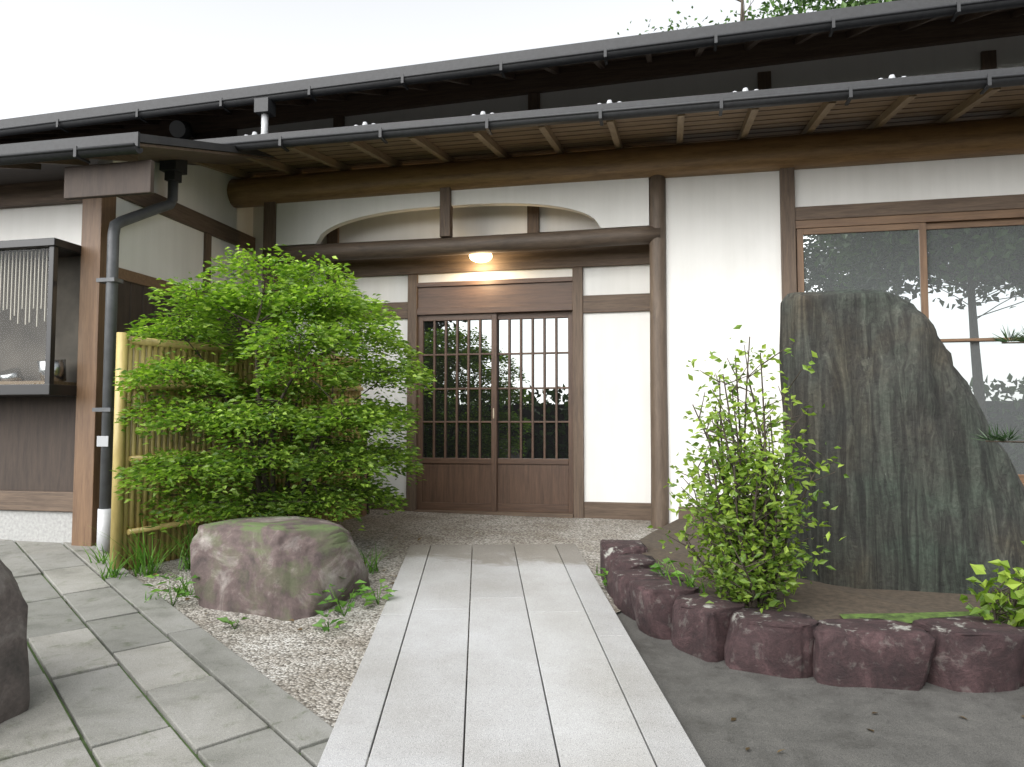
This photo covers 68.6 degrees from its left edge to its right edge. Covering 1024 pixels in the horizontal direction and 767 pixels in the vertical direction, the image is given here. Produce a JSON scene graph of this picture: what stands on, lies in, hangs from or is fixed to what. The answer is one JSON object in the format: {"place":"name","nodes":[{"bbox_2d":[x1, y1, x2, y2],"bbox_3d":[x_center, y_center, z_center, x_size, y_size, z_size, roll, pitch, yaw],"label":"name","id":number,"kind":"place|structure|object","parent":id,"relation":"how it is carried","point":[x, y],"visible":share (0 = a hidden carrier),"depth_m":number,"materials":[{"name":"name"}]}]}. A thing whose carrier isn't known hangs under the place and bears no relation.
{"place":"outdoors","nodes":[
{"label":"outdoors","id":0,"kind":"place"},
{"bbox_2d":[0,510,72,544],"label":"wall base","id":1,"kind":"object","parent":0,"point":[41,526],"visible":0.1,"depth_m":5.98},
{"bbox_2d":[0,238,80,396],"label":"display case","id":2,"kind":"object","parent":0,"point":[56,248],"depth_m":5.69,"materials":[{"name":"grey metal"}]},
{"bbox_2d":[0,250,80,385],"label":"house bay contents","id":3,"kind":"object","parent":2,"relation":"in","point":[23,299],"visible":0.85,"depth_m":6.05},
{"bbox_2d":[0,132,278,184],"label":"canopy roof","id":4,"kind":"structure","parent":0,"point":[156,149],"depth_m":5.92,"materials":[{"name":"grey metal"}]},
{"bbox_2d":[169,120,195,138],"bbox_3d":[-3.548,-2.725,8.124,0.208,0.222,0.345,-1,-3,12],"label":"log end","id":5,"kind":"object","parent":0,"point":[181,129],"visible":0.98,"depth_m":7.99,"materials":[{"name":"black wood"}]},
{"bbox_2d":[0,539,369,766],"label":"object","id":6,"kind":"object","parent":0,"point":[115,680],"visible":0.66,"depth_m":3.12,"materials":[{"name":"stone"}]},
{"bbox_2d":[105,509,656,727],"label":"gravel","id":7,"kind":"structure","parent":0,"point":[313,669],"depth_m":4.45,"materials":[{"name":"beige gravel"}]},
{"bbox_2d":[109,243,436,537],"bbox_3d":[-1.785,0.173,5.787,2.334,2.382,2.426,1,-3,-19],"label":"tiered shrub","id":8,"kind":"object","parent":7,"relation":"on","point":[315,425],"visible":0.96,"depth_m":5.27,"materials":[{"name":"green plant"}]},
{"bbox_2d":[190,516,369,620],"bbox_3d":[-1.376,1.190,4.593,0.963,0.723,0.847,-1,-3,23],"label":"pink boulder","id":9,"kind":"object","parent":7,"relation":"on","point":[278,567],"visible":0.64,"depth_m":4.30,"materials":[{"name":"pink stone"}]},
{"bbox_2d":[78,514,709,631],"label":"scattered weeds","id":10,"kind":"object","parent":7,"relation":"on","point":[182,592],"visible":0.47,"depth_m":4.62,"materials":[{"name":"green plant"}]},
{"bbox_2d":[0,0,883,119],"label":"sky","id":11,"kind":"structure","parent":0,"point":[56,55],"materials":[{"name":"white"}]},
{"bbox_2d":[469,253,491,262],"bbox_3d":[-0.308,-1.300,7.388,0.230,0.218,0.230,-1,-3,12],"label":"ceiling light","id":12,"kind":"object","parent":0,"point":[481,258],"visible":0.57,"depth_m":7.32,"materials":[{"name":"white glass"}]},
{"bbox_2d":[414,277,572,517],"bbox_3d":[-0.186,0.147,7.475,1.750,2.500,0.200,-1,-3,12],"label":"sliding door","id":13,"kind":"structure","parent":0,"point":[495,429],"depth_m":7.46,"materials":[{"name":"brown wood"}]},
{"bbox_2d":[317,544,705,766],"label":"granite path","id":14,"kind":"structure","parent":0,"point":[572,682],"depth_m":3.24,"materials":[{"name":"grey stone"}]},
{"bbox_2d":[0,63,1023,522],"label":"house plaster walls","id":15,"kind":"structure","parent":0,"point":[722,255],"depth_m":6.81,"materials":[{"name":"white paint"}]},
{"bbox_2d":[795,209,1023,485],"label":"sliding window","id":16,"kind":"structure","parent":15,"relation":"in","point":[956,279],"depth_m":6.32,"materials":[{"name":"clear glass"}]},
{"bbox_2d":[0,50,1023,545],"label":"timber frame","id":17,"kind":"object","parent":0,"point":[50,454],"visible":0.32,"depth_m":6.26,"materials":[{"name":"brown wood"}]},
{"bbox_2d":[0,0,1023,552],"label":"house gutters and pipes","id":18,"kind":"object","parent":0,"point":[264,110],"visible":0.91,"depth_m":5.93,"materials":[{"name":"grey metal"}]},
{"bbox_2d":[0,0,1023,143],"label":"roof","id":19,"kind":"structure","parent":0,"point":[927,46],"depth_m":7.12,"materials":[{"name":"black metal"}]},
{"bbox_2d":[194,66,1023,177],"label":"roof eave","id":20,"kind":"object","parent":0,"point":[878,112],"depth_m":6.42,"materials":[{"name":"brown wood"}]},
{"bbox_2d":[244,74,905,135],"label":"brackets","id":21,"kind":"object","parent":20,"relation":"on","point":[610,101],"visible":0.2,"depth_m":6.03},
{"bbox_2d":[227,116,1023,528],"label":"wooden beams","id":22,"kind":"structure","parent":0,"point":[919,142],"depth_m":6.80,"materials":[{"name":"brown wood"}]},
{"bbox_2d":[463,611,1023,766],"bbox_3d":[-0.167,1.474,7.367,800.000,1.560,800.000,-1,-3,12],"label":"ground","id":23,"kind":"structure","parent":0,"point":[807,722],"depth_m":2.93,"materials":[{"name":"concrete"}]},
{"bbox_2d":[0,559,29,723],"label":"rock","id":24,"kind":"object","parent":23,"relation":"on","point":[14,684],"visible":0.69,"depth_m":2.86,"materials":[{"name":"stone"}]},
{"bbox_2d":[109,332,369,569],"bbox_3d":[-2.057,0.553,6.255,0.455,1.709,2.620,-1,-3,22],"label":"bamboo fence","id":25,"kind":"object","parent":23,"relation":"on","point":[127,444],"visible":0.23,"depth_m":5.42,"materials":[{"name":"yellow wood"}]},
{"bbox_2d":[66,530,1023,751],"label":"ground leaf litter","id":26,"kind":"object","parent":23,"relation":"on","point":[732,719],"visible":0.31,"depth_m":4.38,"materials":[{"name":"plant"}]},
{"bbox_2d":[600,539,647,580],"bbox_3d":[0.736,1.262,5.009,0.307,0.387,0.399,0,-3,-2],"label":"border rock","id":27,"kind":"object","parent":23,"relation":"on","point":[610,550],"visible":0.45,"depth_m":4.92,"materials":[{"name":"stone"}]},
{"bbox_2d":[604,553,657,598],"bbox_3d":[0.747,1.264,4.644,0.316,0.365,0.415,0,-3,-1],"label":"border rock","id":28,"kind":"object","parent":23,"relation":"on","point":[626,561],"visible":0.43,"depth_m":4.58,"materials":[{"name":"stone"}]},
{"bbox_2d":[612,568,682,620],"bbox_3d":[0.774,1.274,4.305,0.325,0.362,0.365,0,-3,-9],"label":"border rock","id":29,"kind":"object","parent":23,"relation":"on","point":[622,600],"visible":0.32,"depth_m":4.27,"materials":[{"name":"stone"}]},
{"bbox_2d":[629,579,698,639],"bbox_3d":[0.819,1.284,4.004,0.319,0.422,0.348,1,-3,-13],"label":"border rock","id":30,"kind":"object","parent":23,"relation":"on","point":[653,600],"visible":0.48,"depth_m":3.89,"materials":[{"name":"stone"}]},
{"bbox_2d":[617,0,765,34],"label":"tree","id":31,"kind":"object","parent":23,"relation":"on","point":[699,24],"visible":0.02,"depth_m":29.13,"materials":[{"name":"green plant"}]},
{"bbox_2d":[671,593,744,661],"bbox_3d":[0.946,1.256,3.733,0.284,0.345,0.358,2,-4,-33],"label":"border rock","id":32,"kind":"object","parent":23,"relation":"on","point":[699,627],"visible":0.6,"depth_m":3.60,"materials":[{"name":"stone"}]},
{"bbox_2d":[737,0,753,20],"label":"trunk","id":33,"kind":"object","parent":23,"relation":"on","point":[742,14],"visible":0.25,"depth_m":20.88,"materials":[{"name":"brown plant"}]},
{"bbox_2d":[724,607,818,678],"bbox_3d":[1.214,1.259,3.512,0.452,0.344,0.309,-2,-4,27],"label":"border rock","id":34,"kind":"object","parent":23,"relation":"on","point":[776,643],"visible":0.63,"depth_m":3.39,"materials":[{"name":"brown stone"}]},
{"bbox_2d":[735,0,896,20],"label":"tree","id":35,"kind":"object","parent":23,"relation":"on","point":[817,7],"visible":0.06,"depth_m":23.39,"materials":[{"name":"green plant"}]},
{"bbox_2d":[812,618,935,690],"bbox_3d":[1.602,1.288,3.377,0.512,0.402,0.304,0,-3,6],"label":"border rock","id":36,"kind":"object","parent":23,"relation":"on","point":[877,653],"visible":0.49,"depth_m":3.26,"materials":[{"name":"brown stone"}]},
{"bbox_2d":[912,615,1023,692],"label":"border rock","id":37,"kind":"object","parent":23,"relation":"on","point":[975,654],"visible":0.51,"depth_m":3.21,"materials":[{"name":"brown stone"}]},
{"bbox_2d":[1015,624,1023,685],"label":"border rock","id":38,"kind":"object","parent":23,"relation":"on","point":[1020,628],"visible":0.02,"depth_m":3.37,"materials":[{"name":"brown stone"}]},
{"bbox_2d":[640,519,1020,623],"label":"planter soil","id":39,"kind":"structure","parent":0,"point":[816,600],"depth_m":3.93,"materials":[{"name":"brown soil"}]},
{"bbox_2d":[647,411,848,612],"bbox_3d":[1.170,0.670,3.781,0.960,1.075,0.932,-2,-4,28],"label":"twiggy shrub","id":40,"kind":"object","parent":39,"relation":"on","point":[736,580],"visible":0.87,"depth_m":3.70,"materials":[{"name":"green plant"}]},
{"bbox_2d":[680,325,824,607],"bbox_3d":[1.223,0.419,3.863,0.701,1.499,0.844,-2,-4,29],"label":"twiggy shrub","id":41,"kind":"object","parent":39,"relation":"on","point":[719,432],"visible":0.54,"depth_m":3.84,"materials":[{"name":"green plant"}]},
{"bbox_2d":[779,290,1023,593],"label":"standing stone","id":42,"kind":"object","parent":39,"relation":"on","point":[927,495],"visible":0.69,"depth_m":4.19,"materials":[{"name":"grey stone"}]},
{"bbox_2d":[959,541,1023,626],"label":"leafy plant","id":43,"kind":"object","parent":39,"relation":"on","point":[1014,610],"visible":0.79,"depth_m":3.44,"materials":[{"name":"green plant"}]},
{"bbox_2d":[969,325,1023,442],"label":"pine sprigs","id":44,"kind":"object","parent":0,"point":[1000,438],"visible":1,"depth_m":3.80,"materials":[{"name":"green plant"}]}
]}

